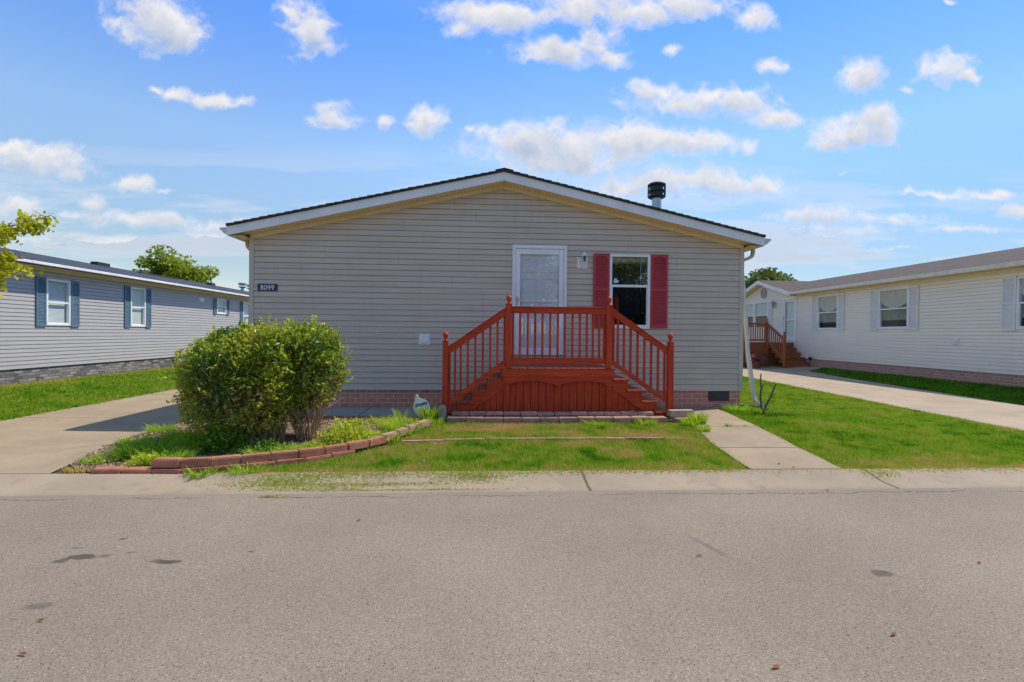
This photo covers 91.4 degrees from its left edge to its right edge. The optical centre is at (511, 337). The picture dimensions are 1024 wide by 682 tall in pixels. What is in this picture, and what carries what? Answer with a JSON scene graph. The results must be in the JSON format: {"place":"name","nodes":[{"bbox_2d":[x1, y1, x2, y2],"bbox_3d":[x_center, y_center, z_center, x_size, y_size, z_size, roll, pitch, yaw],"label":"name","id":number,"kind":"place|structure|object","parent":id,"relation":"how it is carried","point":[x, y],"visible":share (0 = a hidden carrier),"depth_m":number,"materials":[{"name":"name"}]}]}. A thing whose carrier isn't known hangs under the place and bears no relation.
{"place":"outdoors","nodes":[
{"label":"outdoors","id":0,"kind":"place"},
{"bbox_2d":[0,388,194,473],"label":"driveway","id":1,"kind":"structure","parent":0,"point":[48,442],"depth_m":7.71,"materials":[{"name":"concrete"}]},
{"bbox_2d":[0,487,1023,681],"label":"road","id":2,"kind":"structure","parent":0,"point":[819,585],"depth_m":2.89,"materials":[{"name":"asphalt"}]},
{"bbox_2d":[0,468,1023,495],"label":"kerb","id":3,"kind":"structure","parent":2,"relation":"on","point":[77,484],"depth_m":4.84,"materials":[{"name":"concrete"}]},
{"bbox_2d":[183,463,222,478],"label":"weed tuft","id":4,"kind":"object","parent":3,"relation":"on","point":[202,475],"visible":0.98,"depth_m":4.86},
{"bbox_2d":[148,467,1023,497],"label":"grass clippings","id":5,"kind":"object","parent":3,"relation":"on","point":[285,484],"depth_m":4.86,"materials":[{"name":"plant"}]},
{"bbox_2d":[0,0,1023,306],"bbox_3d":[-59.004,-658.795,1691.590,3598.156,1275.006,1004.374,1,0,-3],"label":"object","id":6,"kind":"structure","parent":0,"point":[538,148],"depth_m":1835.21,"materials":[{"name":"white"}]},
{"bbox_2d":[2,346,1023,473],"bbox_3d":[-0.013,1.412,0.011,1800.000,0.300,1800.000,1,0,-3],"label":"ground","id":7,"kind":"structure","parent":0,"point":[59,471],"depth_m":7.88,"materials":[{"name":"plant"}]},
{"bbox_2d":[0,209,58,299],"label":"young maple tree","id":8,"kind":"object","parent":7,"relation":"on","point":[8,265],"visible":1,"depth_m":6.96,"materials":[{"name":"green plant"}]},
{"bbox_2d":[0,366,181,421],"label":"lawn","id":9,"kind":"structure","parent":7,"relation":"on","point":[26,392],"depth_m":11.81,"materials":[{"name":"plant"}]},
{"bbox_2d":[90,466,128,473],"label":"edging block","id":10,"kind":"structure","parent":7,"relation":"on","point":[108,470],"depth_m":4.87,"materials":[{"name":"red concrete"}]},
{"bbox_2d":[0,247,248,384],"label":"manufactured home","id":11,"kind":"object","parent":7,"relation":"on","point":[60,308],"visible":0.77,"depth_m":15.31,"materials":[{"name":"grey plastic"}]},
{"bbox_2d":[47,278,70,325],"bbox_3d":[-12.529,-0.956,13.743,0.150,1.260,0.780,1,0,-3],"label":"window","id":12,"kind":"structure","parent":11,"relation":"in","point":[58,291],"depth_m":13.84,"materials":[{"name":"white glass"}]},
{"bbox_2d":[131,287,145,326],"bbox_3d":[-12.685,-1.022,16.914,0.102,1.320,0.730,1,0,-3],"label":"window","id":13,"kind":"structure","parent":11,"relation":"in","point":[138,295],"depth_m":17.02,"materials":[{"name":"white glass"}]},
{"bbox_2d":[217,299,225,313],"bbox_3d":[-13.012,-1.373,22.286,0.150,0.670,0.800,1,0,-3],"label":"window","id":14,"kind":"structure","parent":11,"relation":"in","point":[221,303],"depth_m":22.37,"materials":[{"name":"white glass"}]},
{"bbox_2d":[243,302,248,323],"bbox_3d":[-13.151,-1.083,24.685,0.150,1.310,0.800,1,0,-3],"label":"window","id":15,"kind":"structure","parent":11,"relation":"in","point":[245,304],"depth_m":24.77,"materials":[{"name":"white glass"}]},
{"bbox_2d":[122,467,155,473],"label":"edging block","id":16,"kind":"structure","parent":7,"relation":"on","point":[138,470],"depth_m":4.88,"materials":[{"name":"red concrete"}]},
{"bbox_2d":[151,467,182,473],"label":"edging block","id":17,"kind":"structure","parent":7,"relation":"on","point":[166,471],"depth_m":4.88,"materials":[{"name":"red concrete"}]},
{"bbox_2d":[152,457,183,467],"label":"edging block","id":18,"kind":"structure","parent":17,"relation":"on","point":[166,462],"depth_m":4.92,"materials":[{"name":"red concrete"}]},
{"bbox_2d":[132,244,219,283],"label":"maple tree","id":19,"kind":"object","parent":7,"relation":"on","point":[171,265],"visible":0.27,"depth_m":41.20,"materials":[{"name":"green plant"}]},
{"bbox_2d":[181,466,212,473],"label":"edging block","id":20,"kind":"structure","parent":7,"relation":"on","point":[198,469],"depth_m":4.93,"materials":[{"name":"red concrete"}]},
{"bbox_2d":[180,456,211,467],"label":"edging block","id":21,"kind":"structure","parent":20,"relation":"on","point":[197,462],"depth_m":4.96,"materials":[{"name":"red concrete"}]},
{"bbox_2d":[213,463,244,472],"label":"edging block","id":22,"kind":"structure","parent":7,"relation":"on","point":[221,468],"depth_m":5.01,"materials":[{"name":"red concrete"}]},
{"bbox_2d":[210,454,240,466],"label":"edging block","id":23,"kind":"structure","parent":22,"relation":"on","point":[224,460],"depth_m":5.05,"materials":[{"name":"red concrete"}]},
{"bbox_2d":[70,418,431,471],"bbox_3d":[-3.131,1.338,6.314,4.190,0.157,2.700,1,0,-3],"label":"planting bed","id":24,"kind":"object","parent":7,"relation":"on","point":[290,432],"visible":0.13,"depth_m":6.26,"materials":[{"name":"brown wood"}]},
{"bbox_2d":[60,462,97,473],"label":"weed tuft","id":25,"kind":"object","parent":24,"relation":"on","point":[70,469],"visible":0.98,"depth_m":4.94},
{"bbox_2d":[74,452,122,464],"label":"weed tuft","id":26,"kind":"object","parent":24,"relation":"on","point":[110,457],"visible":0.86,"depth_m":5.25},
{"bbox_2d":[110,434,161,444],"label":"weed tuft","id":27,"kind":"object","parent":24,"relation":"on","point":[131,438],"visible":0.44,"depth_m":6.05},
{"bbox_2d":[120,452,158,466],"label":"leafy weed","id":28,"kind":"object","parent":24,"relation":"on","point":[134,462],"visible":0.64,"depth_m":5.09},
{"bbox_2d":[98,434,184,460],"bbox_3d":[-4.042,1.218,5.529,0.872,0.202,0.779,1,0,-3],"label":"weed tuft","id":29,"kind":"object","parent":24,"relation":"on","point":[127,451],"visible":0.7,"depth_m":5.44,"materials":[{"name":"plant"}]},
{"bbox_2d":[142,423,180,433],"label":"weed tuft","id":30,"kind":"object","parent":24,"relation":"on","point":[148,430],"visible":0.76,"depth_m":6.70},
{"bbox_2d":[127,443,203,466],"bbox_3d":[-3.643,1.244,5.267,0.762,0.172,0.696,1,0,-3],"label":"weed tuft","id":31,"kind":"object","parent":24,"relation":"on","point":[183,453],"visible":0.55,"depth_m":5.30,"materials":[{"name":"plant"}]},
{"bbox_2d":[152,423,214,443],"bbox_3d":[-3.975,1.190,6.210,1.001,0.202,0.872,1,0,-3],"label":"weed tuft","id":32,"kind":"object","parent":24,"relation":"on","point":[175,434],"visible":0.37,"depth_m":6.09,"materials":[{"name":"plant"}]},
{"bbox_2d":[171,429,236,452],"bbox_3d":[-3.571,1.215,5.859,0.846,0.192,0.783,1,0,-3],"label":"weed tuft","id":33,"kind":"object","parent":24,"relation":"on","point":[187,443],"visible":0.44,"depth_m":5.74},
{"bbox_2d":[190,424,258,455],"bbox_3d":[-3.280,1.154,5.673,0.750,0.368,0.403,1,0,-3],"label":"leafy weed","id":34,"kind":"object","parent":24,"relation":"on","point":[230,445],"visible":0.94,"depth_m":5.64,"materials":[{"name":"plant"}]},
{"bbox_2d":[157,313,318,444],"bbox_3d":[-3.200,0.478,6.180,1.773,1.593,1.545,1,0,-3],"label":"privet shrub","id":35,"kind":"object","parent":24,"relation":"on","point":[230,396],"visible":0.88,"depth_m":5.79,"materials":[{"name":"green plant"}]},
{"bbox_2d":[244,438,285,452],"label":"leafy weed","id":36,"kind":"object","parent":24,"relation":"on","point":[270,443],"visible":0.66,"depth_m":5.64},
{"bbox_2d":[233,443,297,459],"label":"weed tuft","id":37,"kind":"object","parent":24,"relation":"on","point":[248,451],"visible":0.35,"depth_m":5.55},
{"bbox_2d":[270,439,326,457],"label":"weed tuft","id":38,"kind":"object","parent":24,"relation":"on","point":[306,445],"visible":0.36,"depth_m":5.71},
{"bbox_2d":[241,312,356,439],"bbox_3d":[-2.639,0.472,6.330,1.223,1.611,1.307,1,0,-3],"label":"privet shrub","id":39,"kind":"object","parent":24,"relation":"on","point":[330,370],"visible":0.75,"depth_m":6.13,"materials":[{"name":"green plant"}]},
{"bbox_2d":[313,416,380,445],"bbox_3d":[-2.033,1.145,6.168,0.826,0.369,0.602,1,0,-3],"label":"leafy weed","id":40,"kind":"object","parent":24,"relation":"on","point":[334,435],"visible":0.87,"depth_m":6.11,"materials":[{"name":"plant"}]},
{"bbox_2d":[366,436,385,446],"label":"edging block","id":41,"kind":"structure","parent":24,"relation":"on","point":[377,440],"depth_m":6.00,"materials":[{"name":"red concrete"}]},
{"bbox_2d":[366,414,392,423],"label":"weed tuft","id":42,"kind":"object","parent":24,"relation":"on","point":[371,421],"visible":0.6,"depth_m":7.37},
{"bbox_2d":[353,426,406,443],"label":"weed tuft","id":43,"kind":"object","parent":24,"relation":"on","point":[385,432],"visible":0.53,"depth_m":6.30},
{"bbox_2d":[380,431,398,441],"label":"edging block","id":44,"kind":"structure","parent":24,"relation":"on","point":[391,433],"depth_m":6.23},
{"bbox_2d":[392,408,410,420],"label":"weed tuft","id":45,"kind":"object","parent":24,"relation":"on","point":[405,413],"visible":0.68,"depth_m":7.46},
{"bbox_2d":[372,415,432,431],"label":"weed tuft","id":46,"kind":"object","parent":24,"relation":"on","point":[391,424],"visible":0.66,"depth_m":6.89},
{"bbox_2d":[391,425,427,435],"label":"weed tuft","id":47,"kind":"object","parent":24,"relation":"on","point":[410,432],"visible":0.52,"depth_m":6.66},
{"bbox_2d":[413,394,429,414],"bbox_3d":[-1.387,1.073,7.669,0.250,0.412,0.034,1,0,-3],"label":"yard sign","id":48,"kind":"object","parent":24,"relation":"on","point":[421,402],"visible":0.81,"depth_m":7.65,"materials":[{"name":"plastic"}]},
{"bbox_2d":[410,402,447,419],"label":"weed tuft","id":49,"kind":"object","parent":24,"relation":"on","point":[434,413],"visible":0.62,"depth_m":7.54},
{"bbox_2d":[427,415,444,425],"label":"weed tuft","id":50,"kind":"object","parent":24,"relation":"on","point":[437,421],"visible":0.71,"depth_m":7.35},
{"bbox_2d":[245,460,275,468],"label":"edging block","id":51,"kind":"structure","parent":7,"relation":"on","point":[263,463],"depth_m":5.17,"materials":[{"name":"red concrete"}]},
{"bbox_2d":[241,452,269,463],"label":"edging block","id":52,"kind":"structure","parent":51,"relation":"on","point":[256,457],"depth_m":5.18,"materials":[{"name":"red concrete"}]},
{"bbox_2d":[276,457,304,466],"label":"edging block","id":53,"kind":"structure","parent":7,"relation":"on","point":[287,461],"depth_m":5.29,"materials":[{"name":"red concrete"}]},
{"bbox_2d":[270,449,297,460],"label":"edging block","id":54,"kind":"structure","parent":53,"relation":"on","point":[283,455],"depth_m":5.30,"materials":[{"name":"red concrete"}]},
{"bbox_2d":[305,454,331,462],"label":"edging block","id":55,"kind":"structure","parent":7,"relation":"on","point":[316,458],"depth_m":5.44,"materials":[{"name":"red concrete"}]},
{"bbox_2d":[298,446,324,457],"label":"edging block","id":56,"kind":"structure","parent":55,"relation":"on","point":[310,452],"depth_m":5.43,"materials":[{"name":"red concrete"}]},
{"bbox_2d":[331,450,354,457],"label":"edging block","id":57,"kind":"structure","parent":7,"relation":"on","point":[341,453],"depth_m":5.62,"materials":[{"name":"red concrete"}]},
{"bbox_2d":[323,443,347,453],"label":"edging block","id":58,"kind":"structure","parent":57,"relation":"on","point":[331,449],"depth_m":5.61,"materials":[{"name":"red concrete"}]},
{"bbox_2d":[345,439,368,449],"bbox_3d":[-1.805,1.252,5.825,0.102,0.087,0.268,1,1,41],"label":"edging block","id":59,"kind":"object","parent":57,"relation":"on","point":[359,444],"depth_m":5.79,"materials":[{"name":"red concrete"}]},
{"bbox_2d":[438,405,445,421],"bbox_3d":[-1.066,1.156,7.632,0.120,0.249,0.100,1,0,-3],"label":"standing block","id":60,"kind":"object","parent":7,"relation":"on","point":[440,409],"depth_m":7.58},
{"bbox_2d":[447,416,465,423],"bbox_3d":[-0.836,1.241,7.522,0.276,0.099,0.171,1,1,-1],"label":"edging block","id":61,"kind":"object","parent":7,"relation":"on","point":[455,419],"depth_m":7.44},
{"bbox_2d":[452,411,468,415],"bbox_3d":[-0.787,1.170,7.691,0.258,0.053,0.122,0,1,-2],"label":"edging block","id":62,"kind":"object","parent":7,"relation":"on","point":[460,413],"depth_m":7.64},
{"bbox_2d":[174,421,752,477],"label":"lawn","id":63,"kind":"structure","parent":7,"relation":"on","point":[459,458],"depth_m":5.85,"materials":[{"name":"plant"}]},
{"bbox_2d":[225,461,270,474],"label":"weed tuft","id":64,"kind":"object","parent":63,"relation":"on","point":[253,470],"visible":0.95,"depth_m":5.00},
{"bbox_2d":[679,416,704,426],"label":"weed tuft","id":65,"kind":"object","parent":63,"relation":"on","point":[688,422],"visible":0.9,"depth_m":7.40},
{"bbox_2d":[466,416,483,423],"bbox_3d":[-0.556,1.246,7.531,0.277,0.100,0.170,1,0,-1],"label":"edging block","id":66,"kind":"object","parent":7,"relation":"on","point":[475,419],"depth_m":7.45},
{"bbox_2d":[469,411,485,415],"bbox_3d":[-0.524,1.171,7.702,0.258,0.056,0.122,1,0,-2],"label":"edging block","id":67,"kind":"object","parent":7,"relation":"on","point":[477,413],"depth_m":7.65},
{"bbox_2d":[291,407,672,418],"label":"patio","id":68,"kind":"structure","parent":7,"relation":"on","point":[354,411],"depth_m":8.48,"materials":[{"name":"concrete"}]},
{"bbox_2d":[442,295,674,416],"bbox_3d":[0.724,0.297,8.550,3.743,1.946,1.156,1,0,-3],"label":"porch","id":69,"kind":"object","parent":68,"relation":"on","point":[597,385],"visible":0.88,"depth_m":8.06,"materials":[{"name":"red wood"}]},
{"bbox_2d":[484,416,502,423],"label":"edging block","id":70,"kind":"structure","parent":7,"relation":"on","point":[496,419],"depth_m":7.45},
{"bbox_2d":[219,168,770,407],"bbox_3d":[-0.592,-0.818,17.517,9.816,4.450,17.542,1,0,-3],"label":"manufactured home","id":71,"kind":"object","parent":7,"relation":"on","point":[357,270],"visible":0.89,"depth_m":9.05,"materials":[{"name":"beige plastic"}]},
{"bbox_2d":[257,284,277,290],"bbox_3d":[-4.323,-0.885,8.840,0.346,0.128,0.010,1,0,-3],"label":"number sign","id":72,"kind":"object","parent":71,"relation":"attached to","point":[267,287],"visible":1,"depth_m":8.84,"materials":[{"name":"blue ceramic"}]},
{"bbox_2d":[515,254,558,347],"bbox_3d":[0.498,-0.672,9.162,0.901,1.926,0.052,1,0,-3],"label":"entry door","id":73,"kind":"structure","parent":71,"relation":"in","point":[539,274],"depth_m":9.14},
{"bbox_2d":[515,249,563,352],"bbox_3d":[0.501,-0.662,9.090,0.883,1.895,0.075,1,0,-3],"label":"storm door","id":74,"kind":"structure","parent":71,"relation":"in","point":[560,252],"depth_m":9.10,"materials":[{"name":"white metal"}]},
{"bbox_2d":[577,251,587,268],"bbox_3d":[1.294,-1.402,9.096,0.197,0.325,0.162,1,0,-3],"label":"wall lantern","id":75,"kind":"object","parent":71,"relation":"attached to","point":[582,261],"depth_m":9.15,"materials":[{"name":"white glass"}]},
{"bbox_2d":[609,254,650,328],"bbox_3d":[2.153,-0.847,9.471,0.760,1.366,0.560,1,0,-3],"label":"window","id":76,"kind":"structure","parent":71,"relation":"in","point":[629,273],"depth_m":9.24,"materials":[{"name":"white glass"}]},
{"bbox_2d":[648,181,665,241],"bbox_3d":[3.083,-2.675,10.670,0.377,1.240,0.376,1,0,-3],"label":"roof flue","id":77,"kind":"object","parent":71,"relation":"attached to","point":[656,190],"visible":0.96,"depth_m":10.57,"materials":[{"name":"metal"}]},
{"bbox_2d":[487,411,502,415],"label":"edging block","id":78,"kind":"structure","parent":7,"relation":"on","point":[494,413],"depth_m":7.66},
{"bbox_2d":[503,412,519,415],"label":"edging block","id":79,"kind":"structure","parent":7,"relation":"on","point":[511,413],"depth_m":7.67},
{"bbox_2d":[503,416,521,424],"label":"edging block","id":80,"kind":"structure","parent":7,"relation":"on","point":[512,419],"depth_m":7.47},
{"bbox_2d":[520,411,536,415],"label":"edging block","id":81,"kind":"structure","parent":7,"relation":"on","point":[528,413],"depth_m":7.69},
{"bbox_2d":[521,416,539,423],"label":"edging block","id":82,"kind":"structure","parent":7,"relation":"on","point":[531,419],"depth_m":7.49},
{"bbox_2d":[540,416,558,423],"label":"edging block","id":83,"kind":"structure","parent":7,"relation":"on","point":[549,419],"depth_m":7.51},
{"bbox_2d":[558,416,576,422],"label":"edging block","id":84,"kind":"structure","parent":7,"relation":"on","point":[567,419],"depth_m":7.52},
{"bbox_2d":[570,411,587,415],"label":"edging block","id":85,"kind":"structure","parent":7,"relation":"on","point":[579,413],"depth_m":7.74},
{"bbox_2d":[576,416,595,423],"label":"edging block","id":86,"kind":"structure","parent":7,"relation":"on","point":[582,418],"depth_m":7.54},
{"bbox_2d":[583,419,610,425],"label":"weed tuft","id":87,"kind":"object","parent":7,"relation":"on","point":[603,422],"visible":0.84,"depth_m":7.43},
{"bbox_2d":[594,416,613,422],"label":"edging block","id":88,"kind":"structure","parent":7,"relation":"on","point":[605,418],"depth_m":7.57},
{"bbox_2d":[612,416,631,423],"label":"edging block","id":89,"kind":"structure","parent":7,"relation":"on","point":[622,419],"depth_m":7.60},
{"bbox_2d":[629,416,649,423],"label":"edging block","id":90,"kind":"structure","parent":7,"relation":"on","point":[634,419],"depth_m":7.62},
{"bbox_2d":[620,411,636,415],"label":"edging block","id":91,"kind":"structure","parent":90,"relation":"on","point":[628,413],"depth_m":7.79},
{"bbox_2d":[635,416,659,425],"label":"weed tuft","id":92,"kind":"object","parent":7,"relation":"on","point":[648,422],"visible":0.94,"depth_m":7.46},
{"bbox_2d":[647,416,667,422],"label":"edging block","id":93,"kind":"structure","parent":7,"relation":"on","point":[662,418],"depth_m":7.65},
{"bbox_2d":[636,411,653,415],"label":"edging block","id":94,"kind":"structure","parent":93,"relation":"on","point":[645,413],"depth_m":7.81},
{"bbox_2d":[672,417,687,423],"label":"edging block","id":95,"kind":"structure","parent":7,"relation":"on","point":[674,419],"depth_m":7.75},
{"bbox_2d":[667,409,693,416],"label":"edging block","id":96,"kind":"structure","parent":95,"relation":"on","point":[676,412],"depth_m":7.86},
{"bbox_2d":[721,402,755,411],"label":"weed tuft","id":97,"kind":"object","parent":7,"relation":"on","point":[736,407],"visible":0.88,"depth_m":8.93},
{"bbox_2d":[745,267,797,300],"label":"linden tree","id":98,"kind":"object","parent":7,"relation":"on","point":[768,274],"visible":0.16,"depth_m":46.04,"materials":[{"name":"green plant"}]},
{"bbox_2d":[720,376,1023,472],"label":"lawn","id":99,"kind":"structure","parent":7,"relation":"on","point":[901,425],"depth_m":7.16,"materials":[{"name":"plant"}]},
{"bbox_2d":[752,406,772,413],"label":"weed tuft","id":100,"kind":"object","parent":99,"relation":"on","point":[758,410],"visible":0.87,"depth_m":8.67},
{"bbox_2d":[759,374,776,412],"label":"cut shrub","id":101,"kind":"object","parent":99,"relation":"on","point":[768,400],"visible":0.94,"depth_m":8.65,"materials":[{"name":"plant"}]},
{"bbox_2d":[746,247,1023,386],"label":"manufactured home","id":102,"kind":"object","parent":7,"relation":"on","point":[916,316],"visible":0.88,"depth_m":16.12,"materials":[{"name":"beige plastic"}]},
{"bbox_2d":[747,303,753,328],"bbox_3d":[12.290,-1.098,25.942,0.150,1.320,1.180,1,0,-3],"label":"window","id":103,"kind":"structure","parent":102,"relation":"in","point":[750,306],"depth_m":25.79,"materials":[{"name":"white glass"}]},
{"bbox_2d":[754,301,767,328],"bbox_3d":[12.362,-1.087,24.684,0.150,1.320,1.200,1,0,-3],"label":"window","id":104,"kind":"structure","parent":102,"relation":"in","point":[761,308],"depth_m":24.86,"materials":[{"name":"white glass"}]},
{"bbox_2d":[782,297,796,341],"bbox_3d":[12.418,-0.784,22.386,0.073,1.950,1.000,1,0,-3],"label":"storm door","id":105,"kind":"structure","parent":102,"relation":"in","point":[788,339],"depth_m":22.23,"materials":[{"name":"white metal"}]},
{"bbox_2d":[785,300,793,336],"bbox_3d":[12.524,-0.773,22.392,0.040,1.890,0.900,1,0,-3],"label":"entry door","id":106,"kind":"structure","parent":102,"relation":"in","point":[789,326],"depth_m":22.51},
{"bbox_2d":[817,294,837,329],"bbox_3d":[12.631,-0.998,19.932,0.150,1.380,1.180,1,0,-3],"label":"window","id":107,"kind":"structure","parent":102,"relation":"in","point":[827,305],"depth_m":20.02,"materials":[{"name":"glass"}]},
{"bbox_2d":[878,287,907,328],"bbox_3d":[12.813,-0.961,16.737,0.150,1.360,1.220,1,0,-3],"label":"window","id":108,"kind":"structure","parent":102,"relation":"in","point":[892,303],"depth_m":16.79,"materials":[{"name":"glass"}]},
{"bbox_2d":[1016,276,1023,328],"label":"window","id":109,"kind":"structure","parent":102,"relation":"in","point":[1020,280],"depth_m":12.79,"materials":[{"name":"plastic"}]},
{"bbox_2d":[661,407,841,469],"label":"path","id":110,"kind":"structure","parent":0,"point":[751,445],"depth_m":6.26,"materials":[{"name":"concrete"}]},
{"bbox_2d":[684,411,709,424],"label":"weed tuft","id":111,"kind":"object","parent":110,"relation":"on","point":[698,417],"visible":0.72,"depth_m":7.54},
{"bbox_2d":[695,424,711,431],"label":"weed tuft","id":112,"kind":"object","parent":110,"relation":"on","point":[702,428],"visible":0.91,"depth_m":7.04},
{"bbox_2d":[743,365,1023,429],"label":"driveway","id":113,"kind":"structure","parent":0,"point":[1004,414],"depth_m":12.00,"materials":[{"name":"concrete"}]},
{"bbox_2d":[744,354,765,367],"bbox_3d":[10.504,1.009,21.598,0.942,0.630,0.747,1,0,-3],"label":"flower pot","id":114,"kind":"object","parent":113,"relation":"on","point":[756,358],"visible":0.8,"depth_m":21.45,"materials":[{"name":"ceramic"}]},
{"bbox_2d":[743,318,807,366],"bbox_3d":[11.233,0.183,22.663,2.310,2.090,3.828,1,0,-3],"label":"porch","id":115,"kind":"object","parent":113,"relation":"on","point":[784,354],"visible":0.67,"depth_m":21.93,"materials":[{"name":"orange wood"}]},
{"bbox_2d":[809,367,1023,404],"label":"lawn","id":116,"kind":"structure","parent":0,"point":[955,387],"depth_m":13.62,"materials":[{"name":"plant"}]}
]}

